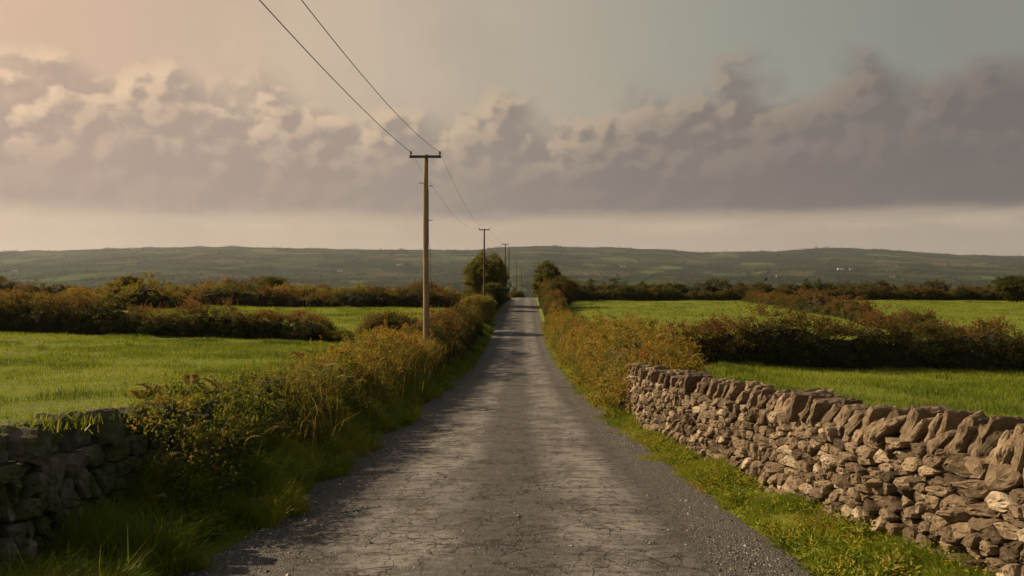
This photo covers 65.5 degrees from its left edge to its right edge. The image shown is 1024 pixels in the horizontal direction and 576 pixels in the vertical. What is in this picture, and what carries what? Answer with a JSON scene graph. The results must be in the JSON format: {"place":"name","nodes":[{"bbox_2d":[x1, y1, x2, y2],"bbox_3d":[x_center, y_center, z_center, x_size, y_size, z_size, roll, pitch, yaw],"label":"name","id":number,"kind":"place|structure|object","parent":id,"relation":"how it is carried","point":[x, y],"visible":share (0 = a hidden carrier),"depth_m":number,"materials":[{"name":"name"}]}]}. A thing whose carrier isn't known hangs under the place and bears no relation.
{"place":"outdoors","nodes":[
{"label":"outdoors","id":0,"kind":"place"},
{"bbox_2d":[0,331,352,421],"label":"meadow grass","id":1,"kind":"structure","parent":0,"point":[191,347],"depth_m":28.59,"materials":[{"name":"green plant"}]},
{"bbox_2d":[0,304,449,338],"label":"meadow grass","id":2,"kind":"structure","parent":0,"point":[358,311],"depth_m":65.52,"materials":[{"name":"green plant"}]},
{"bbox_2d":[180,298,819,575],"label":"road","id":3,"kind":"structure","parent":0,"point":[516,341],"depth_m":7.86,"materials":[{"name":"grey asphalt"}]},
{"bbox_2d":[0,246,1023,297],"bbox_3d":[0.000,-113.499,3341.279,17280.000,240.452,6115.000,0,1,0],"label":"hills","id":4,"kind":"structure","parent":0,"point":[380,265],"depth_m":3361.61,"materials":[{"name":"green plant"}]},
{"bbox_2d":[0,244,1023,297],"bbox_3d":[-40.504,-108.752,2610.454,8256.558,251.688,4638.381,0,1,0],"label":"hedgerows","id":5,"kind":"object","parent":4,"relation":"on","point":[403,251],"visible":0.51,"depth_m":2978.36,"materials":[{"name":"green plant"}]},
{"bbox_2d":[0,297,1023,575],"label":"ground","id":6,"kind":"structure","parent":0,"point":[86,403],"depth_m":24.75,"materials":[{"name":"green plant"}]},
{"bbox_2d":[0,271,199,311],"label":"field hedge","id":7,"kind":"object","parent":6,"relation":"on","point":[143,294],"visible":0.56,"depth_m":66.12,"materials":[{"name":"green plant"}]},
{"bbox_2d":[106,274,152,290],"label":"hedgerow tree","id":8,"kind":"object","parent":6,"relation":"on","point":[129,279],"visible":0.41,"depth_m":96.99,"materials":[{"name":"green plant"}]},
{"bbox_2d":[0,373,301,573],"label":"stone wall","id":9,"kind":"structure","parent":6,"relation":"on","point":[44,473],"depth_m":5.78,"materials":[{"name":"grey"}]},
{"bbox_2d":[0,388,230,436],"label":"wall grass","id":10,"kind":"structure","parent":9,"relation":"on","point":[51,426],"depth_m":6.04,"materials":[{"name":"green plant"}]},
{"bbox_2d":[0,277,342,341],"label":"field hedge","id":11,"kind":"object","parent":6,"relation":"on","point":[24,316],"visible":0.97,"depth_m":43.85,"materials":[{"name":"green plant"}]},
{"bbox_2d":[0,366,448,575],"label":"grass","id":12,"kind":"structure","parent":6,"relation":"on","point":[98,531],"depth_m":6.87,"materials":[{"name":"green plant"}]},
{"bbox_2d":[0,276,465,300],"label":"field hedge","id":13,"kind":"object","parent":6,"relation":"on","point":[325,290],"visible":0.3,"depth_m":88.05,"materials":[{"name":"green plant"}]},
{"bbox_2d":[0,274,474,297],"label":"skyline hedge","id":14,"kind":"object","parent":6,"relation":"on","point":[53,289],"visible":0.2,"depth_m":104.99,"materials":[{"name":"green plant"}]},
{"bbox_2d":[109,351,370,518],"bbox_3d":[-3.265,1.611,10.585,1.801,1.741,8.371,0,1,0],"label":"creeper mound","id":15,"kind":"object","parent":6,"relation":"on","point":[201,435],"visible":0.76,"depth_m":8.08,"materials":[{"name":"green plant"}]},
{"bbox_2d":[254,275,289,291],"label":"hedgerow tree","id":16,"kind":"object","parent":6,"relation":"on","point":[272,280],"visible":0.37,"depth_m":97.33,"materials":[{"name":"green plant"}]},
{"bbox_2d":[184,278,464,307],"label":"field hedge","id":17,"kind":"object","parent":6,"relation":"on","point":[372,296],"visible":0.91,"depth_m":73.46,"materials":[{"name":"green plant"}]},
{"bbox_2d":[210,335,459,464],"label":"tall grass","id":18,"kind":"structure","parent":6,"relation":"on","point":[411,361],"depth_m":13.84,"materials":[{"name":"plant"}]},
{"bbox_2d":[329,327,360,342],"bbox_3d":[-7.825,2.481,41.217,4.837,1.310,1.706,1,1,44],"label":"scrub","id":19,"kind":"object","parent":6,"relation":"on","point":[347,333],"visible":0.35,"depth_m":41.68,"materials":[{"name":"green plant"}]},
{"bbox_2d":[290,319,443,414],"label":"bramble bank","id":20,"kind":"structure","parent":6,"relation":"on","point":[388,338],"depth_m":18.70,"materials":[{"name":"green plant"}]},
{"bbox_2d":[355,310,418,345],"bbox_3d":[-5.688,2.092,37.472,3.215,2.141,2.859,0,1,0],"label":"bramble bush","id":21,"kind":"object","parent":6,"relation":"on","point":[375,321],"visible":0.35,"depth_m":37.06,"materials":[{"name":"green plant"}]},
{"bbox_2d":[409,151,440,364],"bbox_3d":[-3.025,-0.770,27.948,1.107,8.025,0.316,0,1,0],"label":"utility pole","id":22,"kind":"object","parent":6,"relation":"on","point":[426,220],"visible":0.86,"depth_m":27.91,"materials":[{"name":"brown wood"}]},
{"bbox_2d":[259,0,408,150],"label":"overhead wire","id":23,"kind":"object","parent":22,"relation":"attached to","point":[322,67],"visible":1,"depth_m":15.04,"materials":[{"name":"black metal"}]},
{"bbox_2d":[301,0,437,150],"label":"overhead wire","id":24,"kind":"object","parent":22,"relation":"attached to","point":[353,64],"visible":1,"depth_m":13.04,"materials":[{"name":"black metal"}]},
{"bbox_2d":[408,301,485,367],"bbox_3d":[-3.210,2.139,44.809,2.325,3.484,30.905,0,1,1],"label":"roadside hedge","id":25,"kind":"object","parent":6,"relation":"on","point":[459,325],"visible":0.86,"depth_m":38.23,"materials":[{"name":"green plant"}]},
{"bbox_2d":[397,322,496,406],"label":"grass","id":26,"kind":"structure","parent":6,"relation":"on","point":[462,367],"depth_m":35.64,"materials":[{"name":"green plant"}]},
{"bbox_2d":[460,293,497,326],"bbox_3d":[-2.794,1.859,63.022,3.418,2.947,3.796,0,1,-31],"label":"rust bush","id":27,"kind":"object","parent":6,"relation":"on","point":[487,305],"visible":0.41,"depth_m":62.34,"materials":[{"name":"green plant"}]},
{"bbox_2d":[479,228,489,296],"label":"utility pole","id":28,"kind":"object","parent":6,"relation":"on","point":[484,261],"visible":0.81,"depth_m":73.92,"materials":[{"name":"brown wood"}]},
{"bbox_2d":[462,250,509,295],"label":"round tree","id":29,"kind":"object","parent":6,"relation":"on","point":[495,271],"visible":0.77,"depth_m":93.68,"materials":[{"name":"green plant"}]},
{"bbox_2d":[480,282,505,304],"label":"green bush","id":30,"kind":"object","parent":6,"relation":"on","point":[496,291],"visible":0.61,"depth_m":85.39,"materials":[{"name":"green plant"}]},
{"bbox_2d":[481,292,511,324],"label":"roadside hedge","id":31,"kind":"object","parent":6,"relation":"on","point":[508,297],"visible":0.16,"depth_m":97.27,"materials":[{"name":"green plant"}]},
{"bbox_2d":[502,243,508,270],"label":"utility pole","id":32,"kind":"object","parent":6,"relation":"on","point":[505,253],"visible":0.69,"depth_m":117.87,"materials":[{"name":"brown wood"}]},
{"bbox_2d":[508,263,509,294],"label":"utility pole","id":33,"kind":"object","parent":6,"relation":"on","point":[509,279],"visible":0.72,"depth_m":130.95,"materials":[{"name":"brown wood"}]},
{"bbox_2d":[510,290,524,297],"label":"roadside bush","id":34,"kind":"object","parent":6,"relation":"on","point":[516,294],"visible":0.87,"depth_m":186.15,"materials":[{"name":"green plant"}]},
{"bbox_2d":[530,260,563,298],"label":"tree","id":35,"kind":"object","parent":6,"relation":"on","point":[550,271],"visible":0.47,"depth_m":98.19,"materials":[{"name":"green plant"}]},
{"bbox_2d":[539,276,567,321],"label":"roadside hedge","id":36,"kind":"object","parent":6,"relation":"on","point":[547,297],"visible":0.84,"depth_m":76.27,"materials":[{"name":"green plant"}]},
{"bbox_2d":[547,275,580,305],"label":"ragged bush","id":37,"kind":"object","parent":6,"relation":"on","point":[570,290],"visible":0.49,"depth_m":81.34,"materials":[{"name":"green plant"}]},
{"bbox_2d":[542,301,611,369],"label":"bracken bank","id":38,"kind":"structure","parent":6,"relation":"on","point":[580,325],"depth_m":42.45,"materials":[{"name":"green plant"}]},
{"bbox_2d":[540,309,718,419],"bbox_3d":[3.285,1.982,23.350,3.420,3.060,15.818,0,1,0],"label":"bracken bank","id":39,"kind":"structure","parent":6,"relation":"on","point":[607,384],"depth_m":18.73,"materials":[{"name":"green plant"}]},
{"bbox_2d":[565,276,1022,300],"bbox_3d":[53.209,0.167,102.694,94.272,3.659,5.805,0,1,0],"label":"skyline hedge","id":40,"kind":"object","parent":6,"relation":"on","point":[621,292],"visible":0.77,"depth_m":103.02,"materials":[{"name":"green plant"}]},
{"bbox_2d":[593,407,1020,575],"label":"grass","id":41,"kind":"structure","parent":6,"relation":"on","point":[768,505],"depth_m":6.59,"materials":[{"name":"green plant"}]},
{"bbox_2d":[629,419,986,573],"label":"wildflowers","id":42,"kind":"object","parent":41,"relation":"on","point":[814,528],"visible":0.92,"depth_m":5.95,"materials":[{"name":"yellow plant"}]},
{"bbox_2d":[623,362,1023,575],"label":"stone wall","id":43,"kind":"structure","parent":6,"relation":"on","point":[947,478],"depth_m":6.30,"materials":[{"name":"stone"}]},
{"bbox_2d":[660,293,1023,370],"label":"field hedge","id":44,"kind":"object","parent":6,"relation":"on","point":[767,342],"visible":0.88,"depth_m":28.05,"materials":[{"name":"green plant"}]},
{"bbox_2d":[697,359,1023,416],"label":"meadow grass","id":45,"kind":"structure","parent":6,"relation":"on","point":[954,387],"depth_m":20.36,"materials":[{"name":"green plant"}]},
{"bbox_2d":[741,285,1006,341],"bbox_3d":[26.757,1.334,67.429,4.273,3.120,61.931,0,1,6],"label":"field hedge","id":46,"kind":"object","parent":6,"relation":"on","point":[817,302],"visible":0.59,"depth_m":64.56,"materials":[{"name":"green plant"}]},
{"bbox_2d":[991,273,1023,301],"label":"thorn tree","id":47,"kind":"object","parent":6,"relation":"on","point":[1008,287],"visible":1,"depth_m":96.33,"materials":[{"name":"green plant"}]},
{"bbox_2d":[0,0,1023,255],"label":"sky","id":48,"kind":"structure","parent":0,"point":[682,125],"materials":[{"name":"grey"}]},
{"bbox_2d":[538,324,633,425],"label":"grass","id":49,"kind":"structure","parent":0,"point":[568,370],"depth_m":26.11,"materials":[{"name":"green plant"}]},
{"bbox_2d":[568,299,1023,370],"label":"meadow grass","id":50,"kind":"structure","parent":0,"point":[629,308],"depth_m":76.14,"materials":[{"name":"green plant"}]}
]}

